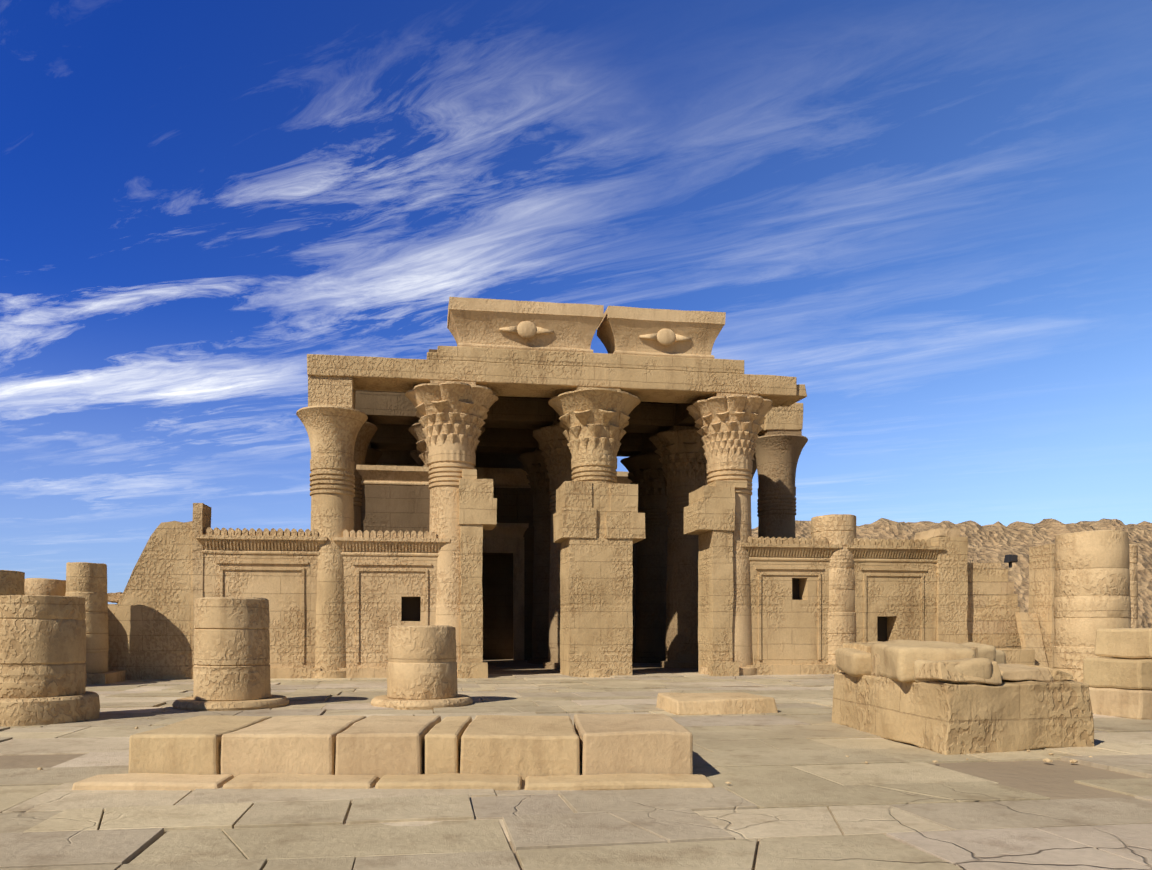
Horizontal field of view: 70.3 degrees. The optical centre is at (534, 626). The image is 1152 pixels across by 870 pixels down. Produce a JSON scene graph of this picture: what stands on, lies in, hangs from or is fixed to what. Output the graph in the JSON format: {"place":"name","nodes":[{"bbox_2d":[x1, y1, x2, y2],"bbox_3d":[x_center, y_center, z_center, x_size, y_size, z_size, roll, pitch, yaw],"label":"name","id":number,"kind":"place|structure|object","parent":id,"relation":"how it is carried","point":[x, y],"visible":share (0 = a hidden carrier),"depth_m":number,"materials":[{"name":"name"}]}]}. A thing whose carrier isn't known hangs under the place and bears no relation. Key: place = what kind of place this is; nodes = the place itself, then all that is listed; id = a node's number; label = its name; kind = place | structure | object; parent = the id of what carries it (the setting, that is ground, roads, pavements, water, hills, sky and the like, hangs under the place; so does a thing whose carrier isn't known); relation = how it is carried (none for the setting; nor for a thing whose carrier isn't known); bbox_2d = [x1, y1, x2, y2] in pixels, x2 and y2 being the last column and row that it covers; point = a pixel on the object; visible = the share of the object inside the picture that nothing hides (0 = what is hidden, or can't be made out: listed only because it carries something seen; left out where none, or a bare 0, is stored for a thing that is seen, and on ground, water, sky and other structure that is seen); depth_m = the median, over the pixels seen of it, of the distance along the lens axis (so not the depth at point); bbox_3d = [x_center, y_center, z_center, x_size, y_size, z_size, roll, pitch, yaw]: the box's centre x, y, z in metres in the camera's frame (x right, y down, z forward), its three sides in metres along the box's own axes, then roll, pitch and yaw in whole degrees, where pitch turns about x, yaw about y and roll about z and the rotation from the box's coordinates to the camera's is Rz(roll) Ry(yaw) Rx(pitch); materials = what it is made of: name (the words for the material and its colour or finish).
{"place":"outdoors","nodes":[
{"label":"outdoors","id":0,"kind":"place"},
{"bbox_2d":[144,673,829,680],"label":"temple floor","id":1,"kind":"structure","parent":0,"point":[511,675],"depth_m":29.59,"materials":[{"name":"beige stone"}]},
{"bbox_2d":[195,527,326,677],"bbox_3d":[-9.097,-0.771,27.597,4.215,5.054,1.350,0,0,-8],"label":"screen","id":2,"kind":"object","parent":1,"relation":"on","point":[277,569],"visible":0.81,"depth_m":27.19,"materials":[{"name":"stone"}]},
{"bbox_2d":[296,376,367,677],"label":"column","id":3,"kind":"structure","parent":1,"relation":"on","point":[332,418],"depth_m":27.38,"materials":[{"name":"stone"}]},
{"bbox_2d":[333,530,449,677],"bbox_3d":[-4.889,-0.766,28.201,3.911,5.052,1.356,0,0,-8],"label":"screen","id":4,"kind":"object","parent":1,"relation":"on","point":[384,575],"visible":0.71,"depth_m":27.68,"materials":[{"name":"stone"}]},
{"bbox_2d":[401,597,420,620],"bbox_3d":[-4.333,-0.623,28.734,0.950,1.150,0.450,0,0,-8],"label":"window opening","id":5,"kind":"object","parent":4,"relation":"in","point":[410,608],"visible":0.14,"depth_m":28.51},
{"bbox_2d":[405,380,497,677],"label":"column","id":6,"kind":"structure","parent":1,"relation":"on","point":[452,415],"depth_m":27.89,"materials":[{"name":"stone"}]},
{"bbox_2d":[107,503,1054,679],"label":"ruin walls","id":7,"kind":"structure","parent":1,"relation":"on","point":[151,628],"depth_m":26.88,"materials":[{"name":"beige stone"}]},
{"bbox_2d":[108,592,122,603],"bbox_3d":[-13.852,-0.944,27.506,0.965,0.461,0.522,0,0,-8],"label":"rubble","id":8,"kind":"object","parent":7,"relation":"on","point":[114,597],"visible":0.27,"depth_m":27.26,"materials":[{"name":"beige stone"}]},
{"bbox_2d":[1004,554,1017,567],"bbox_3d":[18.447,-2.548,31.561,0.348,0.500,0.359,0,0,-8],"label":"flood lamp","id":9,"kind":"object","parent":7,"relation":"attached to","point":[1010,559],"visible":1,"depth_m":31.46,"materials":[{"name":"grey metal"}]},
{"bbox_2d":[548,386,640,676],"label":"column","id":10,"kind":"structure","parent":1,"relation":"on","point":[594,422],"depth_m":28.60,"materials":[{"name":"stone"}]},
{"bbox_2d":[307,346,806,406],"bbox_3d":[1.107,-9.005,29.241,17.772,1.237,1.629,0,0,-8],"label":"architrave","id":11,"kind":"object","parent":10,"relation":"on","point":[524,373],"visible":0.9,"depth_m":28.55,"materials":[{"name":"stone"}]},
{"bbox_2d":[447,297,603,352],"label":"cornice","id":12,"kind":"structure","parent":11,"relation":"on","point":[475,322],"depth_m":28.28,"materials":[{"name":"stone"}]},
{"bbox_2d":[499,321,553,337],"bbox_3d":[-0.255,-10.298,28.302,1.900,0.600,0.270,0,0,-8],"label":"winged sun disk","id":13,"kind":"object","parent":12,"relation":"attached to","point":[526,329],"visible":0.98,"depth_m":28.20,"materials":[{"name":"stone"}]},
{"bbox_2d":[597,306,725,358],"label":"cornice","id":14,"kind":"structure","parent":11,"relation":"on","point":[621,329],"depth_m":29.00,"materials":[{"name":"stone"}]},
{"bbox_2d":[639,329,690,344],"bbox_3d":[4.684,-10.298,29.015,1.900,0.600,0.270,0,0,-8],"label":"winged sun disk","id":15,"kind":"object","parent":14,"relation":"attached to","point":[665,336],"visible":0.98,"depth_m":28.91,"materials":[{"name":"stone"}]},
{"bbox_2d":[686,392,772,675],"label":"column","id":16,"kind":"structure","parent":1,"relation":"on","point":[727,425],"depth_m":29.34,"materials":[{"name":"stone"}]},
{"bbox_2d":[741,536,841,674],"bbox_3d":[9.264,-0.766,30.246,3.911,5.048,1.351,0,0,-8],"label":"screen","id":17,"kind":"object","parent":1,"relation":"on","point":[789,636],"visible":0.75,"depth_m":29.77,"materials":[{"name":"stone"}]},
{"bbox_2d":[792,579,798,599],"bbox_3d":[9.598,-1.398,30.744,0.900,1.100,0.450,0,0,-8],"label":"screen niche","id":18,"kind":"object","parent":17,"relation":"in","point":[795,589],"depth_m":30.54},
{"bbox_2d":[811,514,855,671],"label":"column","id":19,"kind":"structure","parent":1,"relation":"on","point":[837,529],"depth_m":29.95,"materials":[{"name":"stone"}]},
{"bbox_2d":[847,538,944,642],"bbox_3d":[13.325,-0.766,30.833,3.908,5.050,1.352,0,0,-8],"label":"screen","id":20,"kind":"object","parent":1,"relation":"on","point":[896,582],"visible":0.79,"depth_m":30.39,"materials":[{"name":"stone"}]},
{"bbox_2d":[877,617,886,641],"bbox_3d":[13.012,0.177,31.237,1.100,1.450,0.450,0,0,-8],"label":"window","id":21,"kind":"structure","parent":20,"relation":"in","point":[881,629],"depth_m":31.04,"materials":[{"name":"black"}]},
{"bbox_2d":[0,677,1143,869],"bbox_3d":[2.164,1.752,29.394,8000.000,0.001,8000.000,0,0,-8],"label":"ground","id":22,"kind":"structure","parent":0,"point":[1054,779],"depth_m":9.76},
{"bbox_2d":[752,518,1151,633],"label":"rocky hill","id":23,"kind":"structure","parent":22,"relation":"on","point":[997,542],"depth_m":79.20,"materials":[{"name":"beige stone"}]},
{"bbox_2d":[0,673,1151,869],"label":"paving","id":24,"kind":"structure","parent":0,"point":[791,772],"depth_m":7.73,"materials":[{"name":"beige stone"}]},
{"bbox_2d":[0,570,24,594],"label":"stub","id":25,"kind":"object","parent":24,"relation":"on","point":[11,582],"visible":0.12,"depth_m":22.29,"materials":[{"name":"stone"}]},
{"bbox_2d":[24,578,65,595],"bbox_3d":[-15.249,0.125,25.651,1.573,3.252,1.572,0,0,-8],"label":"stub","id":26,"kind":"object","parent":24,"relation":"on","point":[44,586],"visible":0.06,"depth_m":24.98,"materials":[{"name":"stone"}]},
{"bbox_2d":[0,595,99,725],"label":"stub","id":27,"kind":"object","parent":24,"relation":"on","point":[42,660],"visible":0.98,"depth_m":14.43,"materials":[{"name":"stone"}]},
{"bbox_2d":[65,562,124,684],"bbox_3d":[-13.807,-0.103,25.190,1.692,3.745,1.698,0,0,-8],"label":"stub","id":28,"kind":"object","parent":24,"relation":"on","point":[87,581],"visible":0.69,"depth_m":24.79,"materials":[{"name":"stone"}]},
{"bbox_2d":[172,597,289,710],"bbox_3d":[-6.588,0.555,17.817,2.378,2.394,2.372,0,0,-8],"label":"stub","id":29,"kind":"object","parent":24,"relation":"on","point":[231,669],"visible":1,"depth_m":17.13,"materials":[{"name":"stone"}]},
{"bbox_2d":[72,714,713,790],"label":"platform","id":30,"kind":"structure","parent":24,"relation":"on","point":[602,751],"depth_m":9.18,"materials":[{"name":"beige stone"}]},
{"bbox_2d":[371,625,472,709],"bbox_3d":[-2.486,0.857,18.142,2.252,1.791,2.262,0,0,-8],"label":"stub","id":31,"kind":"object","parent":24,"relation":"on","point":[422,669],"visible":0.96,"depth_m":17.47,"materials":[{"name":"stone"}]},
{"bbox_2d":[99,686,884,841],"bbox_3d":[4.839,1.741,10.512,75.900,0.069,35.860,0,0,-8],"label":"sand drift","id":32,"kind":"object","parent":24,"relation":"on","point":[103,699],"depth_m":18.93,"materials":[{"name":"beige sand"}]},
{"bbox_2d":[37,726,1100,783],"bbox_3d":[0.591,1.703,12.378,14.651,0.068,7.234,0,0,-1],"label":"debris","id":33,"kind":"object","parent":24,"relation":"on","point":[934,761],"visible":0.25,"depth_m":10.35,"materials":[{"name":"beige stone"}]},
{"bbox_2d":[458,469,746,677],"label":"jambs","id":34,"kind":"object","parent":24,"relation":"on","point":[599,530],"visible":0.92,"depth_m":28.46,"materials":[{"name":"stone"}]},
{"bbox_2d":[656,692,777,714],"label":"slab","id":35,"kind":"structure","parent":24,"relation":"on","point":[708,703],"depth_m":16.14,"materials":[{"name":"stone"}]},
{"bbox_2d":[832,641,1093,754],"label":"stone block","id":36,"kind":"structure","parent":24,"relation":"on","point":[1011,707],"depth_m":11.49,"materials":[{"name":"beige stone"}]},
{"bbox_2d":[835,640,1006,683],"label":"stone blocks","id":37,"kind":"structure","parent":36,"relation":"on","point":[902,660],"depth_m":12.18,"materials":[{"name":"beige stone"}]},
{"bbox_2d":[1052,530,1130,682],"bbox_3d":[14.832,-0.385,21.720,1.731,4.273,1.698,0,0,-8],"label":"stub","id":38,"kind":"object","parent":24,"relation":"on","point":[1092,584],"visible":0.69,"depth_m":21.11,"materials":[{"name":"stone"}]},
{"bbox_2d":[1083,628,1151,719],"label":"masonry","id":39,"kind":"object","parent":24,"relation":"on","point":[1119,683],"visible":0.92,"depth_m":15.45,"materials":[{"name":"beige stone"}]},
{"bbox_2d":[1129,544,1137,627],"bbox_3d":[21.121,-0.589,29.203,0.813,4.680,0.806,0,0,-8],"label":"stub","id":40,"kind":"object","parent":24,"relation":"on","point":[1133,548],"visible":0.27,"depth_m":28.82,"materials":[{"name":"stone"}]},
{"bbox_2d":[0,0,1151,603],"label":"sky","id":41,"kind":"structure","parent":0,"point":[933,218],"materials":[{"name":"blue"}]},
{"bbox_2d":[483,659,697,673],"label":"temple floor","id":42,"kind":"structure","parent":0,"point":[503,666],"depth_m":33.87,"materials":[{"name":"beige stone"}]},
{"bbox_2d":[353,421,376,536],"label":"column","id":43,"kind":"structure","parent":42,"relation":"on","point":[367,431],"depth_m":32.45,"materials":[{"name":"stone"}]},
{"bbox_2d":[365,443,381,464],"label":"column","id":44,"kind":"structure","parent":42,"relation":"on","point":[373,456],"depth_m":37.22,"materials":[{"name":"stone"}]},
{"bbox_2d":[410,449,475,465],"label":"column","id":45,"kind":"structure","parent":42,"relation":"on","point":[416,453],"depth_m":37.68,"materials":[{"name":"stone"}]},
{"bbox_2d":[408,422,484,466],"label":"column","id":46,"kind":"structure","parent":42,"relation":"on","point":[415,430],"depth_m":32.95,"materials":[{"name":"stone"}]},
{"bbox_2d":[361,449,636,659],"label":"walls","id":47,"kind":"structure","parent":42,"relation":"on","point":[391,508],"depth_m":42.59,"materials":[{"name":"stone"}]},
{"bbox_2d":[355,349,695,456],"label":"roof","id":48,"kind":"structure","parent":47,"relation":"attached to","point":[511,424],"depth_m":34.02,"materials":[{"name":"stone"}]},
{"bbox_2d":[356,465,707,659],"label":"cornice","id":49,"kind":"structure","parent":42,"relation":"on","point":[504,538],"depth_m":42.21,"materials":[{"name":"stone"}]},
{"bbox_2d":[518,447,550,663],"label":"column","id":50,"kind":"structure","parent":42,"relation":"on","point":[534,465],"depth_m":38.38,"materials":[{"name":"stone"}]},
{"bbox_2d":[532,421,571,668],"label":"column","id":51,"kind":"structure","parent":42,"relation":"on","point":[552,441],"depth_m":33.61,"materials":[{"name":"stone"}]},
{"bbox_2d":[620,451,667,662],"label":"column","id":52,"kind":"structure","parent":42,"relation":"on","point":[645,471],"depth_m":39.06,"materials":[{"name":"stone"}]},
{"bbox_2d":[649,426,707,667],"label":"column","id":53,"kind":"structure","parent":42,"relation":"on","point":[680,450],"depth_m":34.21,"materials":[{"name":"stone"}]},
{"bbox_2d":[751,457,756,482],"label":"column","id":54,"kind":"structure","parent":42,"relation":"on","point":[754,468],"depth_m":39.74,"materials":[{"name":"stone"}]},
{"bbox_2d":[753,430,807,538],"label":"column","id":55,"kind":"structure","parent":42,"relation":"on","point":[777,453],"depth_m":34.84,"materials":[{"name":"stone"}]},
{"bbox_2d":[757,403,802,434],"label":"block","id":56,"kind":"structure","parent":55,"relation":"on","point":[785,418],"depth_m":34.77,"materials":[{"name":"stone"}]}
]}

